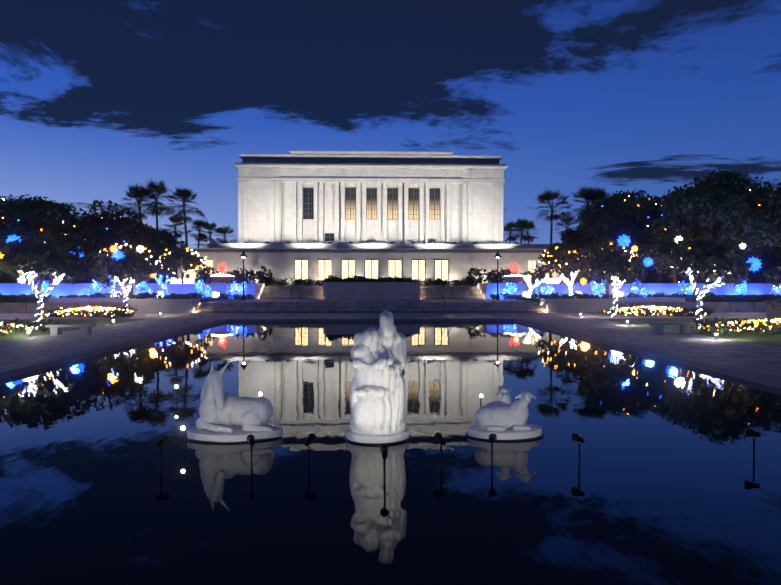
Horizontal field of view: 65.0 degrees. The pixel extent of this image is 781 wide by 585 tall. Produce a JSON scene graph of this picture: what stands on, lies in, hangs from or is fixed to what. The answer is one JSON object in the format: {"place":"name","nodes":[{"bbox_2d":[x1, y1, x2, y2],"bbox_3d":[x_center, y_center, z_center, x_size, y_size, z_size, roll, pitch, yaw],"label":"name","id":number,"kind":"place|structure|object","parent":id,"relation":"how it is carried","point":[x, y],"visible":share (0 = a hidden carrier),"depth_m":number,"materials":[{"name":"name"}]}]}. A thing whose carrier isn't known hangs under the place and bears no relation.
{"place":"outdoors","nodes":[
{"label":"outdoors","id":0,"kind":"place"},
{"bbox_2d":[131,203,580,243],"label":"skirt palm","id":1,"kind":"object","parent":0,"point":[555,217],"visible":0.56,"depth_m":75.12,"materials":[{"name":"green plant"}]},
{"bbox_2d":[119,178,613,242],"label":"palm fronds","id":2,"kind":"object","parent":1,"relation":"on","point":[184,194],"visible":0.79,"depth_m":75.61,"materials":[{"name":"green plant"}]},
{"bbox_2d":[177,297,577,301],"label":"planting soil","id":3,"kind":"structure","parent":0,"point":[206,299],"depth_m":54.32,"materials":[{"name":"brown soil"}]},
{"bbox_2d":[0,321,780,584],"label":"pool water","id":4,"kind":"structure","parent":0,"point":[669,480],"depth_m":7.47,"materials":[{"name":"blue liquid"}]},
{"bbox_2d":[187,362,282,441],"bbox_3d":[-2.329,1.598,9.206,1.422,1.106,0.802,0,1,2],"label":"donkey statue base","id":5,"kind":"object","parent":4,"relation":"in","point":[228,417],"visible":1,"depth_m":9.09,"materials":[{"name":"white stone"}]},
{"bbox_2d":[185,432,543,445],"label":"statue floats","id":6,"kind":"object","parent":4,"relation":"in","point":[379,444],"visible":0.17,"depth_m":8.94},
{"bbox_2d":[346,310,408,443],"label":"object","id":7,"kind":"object","parent":4,"relation":"in","point":[377,395],"visible":1,"depth_m":8.93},
{"bbox_2d":[468,386,541,439],"bbox_3d":[1.735,1.796,9.312,1.140,0.708,0.720,0,1,-5],"label":"lambs statue base","id":8,"kind":"object","parent":4,"relation":"in","point":[505,418],"visible":1,"depth_m":9.13,"materials":[{"name":"white stone"}]},
{"bbox_2d":[0,312,780,376],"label":"pool deck","id":9,"kind":"structure","parent":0,"point":[761,358],"depth_m":26.98,"materials":[{"name":"concrete"}]},
{"bbox_2d":[45,322,694,335],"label":"benches","id":10,"kind":"object","parent":9,"relation":"on","point":[86,329],"visible":1,"depth_m":25.98,"materials":[{"name":"stone"}]},
{"bbox_2d":[0,318,780,388],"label":"pool coping","id":11,"kind":"object","parent":9,"relation":"on","point":[732,371],"visible":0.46,"depth_m":20.57,"materials":[{"name":"grey concrete"}]},
{"bbox_2d":[26,249,760,483],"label":"lamps","id":12,"kind":"object","parent":9,"relation":"on","point":[311,438],"visible":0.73,"depth_m":7.69,"materials":[{"name":"black metal"}]},
{"bbox_2d":[27,257,717,429],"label":"light bulbs","id":13,"kind":"object","parent":12,"relation":"attached to","point":[260,394],"visible":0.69,"depth_m":11.97,"materials":[{"name":"white"}]},
{"bbox_2d":[23,271,777,321],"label":"string lights","id":14,"kind":"object","parent":9,"relation":"on","point":[242,288],"visible":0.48,"depth_m":44.10,"materials":[{"name":"white"}]},
{"bbox_2d":[0,318,780,346],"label":"lawn","id":15,"kind":"structure","parent":0,"point":[770,339],"depth_m":30.87,"materials":[{"name":"green plant"}]},
{"bbox_2d":[0,169,780,328],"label":"tree","id":16,"kind":"object","parent":15,"relation":"on","point":[679,209],"depth_m":66.34,"materials":[{"name":"green plant"}]},
{"bbox_2d":[0,245,637,284],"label":"orange stars","id":17,"kind":"object","parent":16,"relation":"hanging from","point":[113,248],"visible":0.73,"depth_m":49.88,"materials":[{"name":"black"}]},
{"bbox_2d":[17,236,745,283],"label":"white stars","id":18,"kind":"object","parent":16,"relation":"on","point":[140,249],"visible":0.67,"depth_m":50.06,"materials":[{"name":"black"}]},
{"bbox_2d":[6,234,761,271],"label":"blue stars","id":19,"kind":"object","parent":16,"relation":"on","point":[624,240],"visible":0.46,"depth_m":51.28,"materials":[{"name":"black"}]},
{"bbox_2d":[0,233,780,288],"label":"tree foliage","id":20,"kind":"object","parent":16,"relation":"attached to","point":[700,256],"visible":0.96,"depth_m":40.01,"materials":[{"name":"green plant"}]},
{"bbox_2d":[1,189,780,330],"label":"string lights","id":21,"kind":"object","parent":15,"relation":"on","point":[189,279],"depth_m":55.97},
{"bbox_2d":[2,196,780,332],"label":"string lights","id":22,"kind":"object","parent":15,"relation":"on","point":[543,262],"visible":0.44,"depth_m":42.23,"materials":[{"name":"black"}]},
{"bbox_2d":[18,206,780,324],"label":"string lights","id":23,"kind":"object","parent":15,"relation":"on","point":[508,289],"visible":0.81,"depth_m":59.09,"materials":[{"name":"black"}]},
{"bbox_2d":[0,0,780,247],"label":"sky","id":24,"kind":"structure","parent":0,"point":[99,98],"materials":[{"name":"blue"}]},
{"label":"ground surface","id":25,"kind":"structure","parent":0,"visible":0},
{"bbox_2d":[0,286,765,312],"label":"terrace stairs","id":26,"kind":"structure","parent":25,"relation":"on","point":[278,299],"depth_m":48.36,"materials":[{"name":"concrete"}]},
{"bbox_2d":[209,276,526,282],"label":"urns","id":27,"kind":"object","parent":26,"relation":"on","point":[224,279],"visible":0.75,"depth_m":69.41,"materials":[{"name":"concrete"}]},
{"bbox_2d":[178,151,560,285],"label":"temple walls","id":28,"kind":"structure","parent":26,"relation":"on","point":[270,202],"depth_m":87.52,"materials":[{"name":"white stone"}]},
{"bbox_2d":[303,188,333,240],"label":"dark windows","id":29,"kind":"structure","parent":28,"relation":"in","point":[311,210],"depth_m":88.19,"materials":[{"name":"black glass"}]},
{"bbox_2d":[188,157,546,252],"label":"cornice","id":30,"kind":"structure","parent":28,"relation":"attached to","point":[370,160],"depth_m":87.58,"materials":[{"name":"white stone"}]},
{"bbox_2d":[205,260,534,279],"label":"annex windows","id":31,"kind":"structure","parent":28,"relation":"attached to","point":[375,269],"depth_m":79.76,"materials":[{"name":"yellow glass"}]},
{"bbox_2d":[223,242,518,243],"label":"cornice lights","id":32,"kind":"object","parent":28,"relation":"on","point":[393,242],"visible":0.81,"depth_m":84.15,"materials":[{"name":"black metal"}]},
{"bbox_2d":[294,188,448,279],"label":"window mullions","id":33,"kind":"object","parent":28,"relation":"attached to","point":[374,198],"depth_m":88.31,"materials":[{"name":"grey"}]},
{"bbox_2d":[346,188,438,218],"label":"lit windows","id":34,"kind":"structure","parent":28,"relation":"in","point":[389,204],"depth_m":88.55,"materials":[{"name":"yellow glass"}]},
{"bbox_2d":[193,278,547,312],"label":"handrails","id":35,"kind":"object","parent":26,"relation":"on","point":[420,295],"visible":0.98,"depth_m":49.11,"materials":[{"name":"grey metal"}]},
{"bbox_2d":[0,265,780,335],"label":"terrace wall","id":36,"kind":"structure","parent":25,"relation":"on","point":[761,327],"depth_m":49.36,"materials":[{"name":"grey concrete"}]},
{"bbox_2d":[0,282,780,312],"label":"terrace walls","id":37,"kind":"structure","parent":25,"relation":"on","point":[371,290],"depth_m":59.58,"materials":[{"name":"concrete"}]},
{"bbox_2d":[0,250,780,322],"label":"hedges","id":38,"kind":"object","parent":25,"relation":"on","point":[771,313],"visible":0.09,"depth_m":49.67,"materials":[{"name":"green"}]}
]}

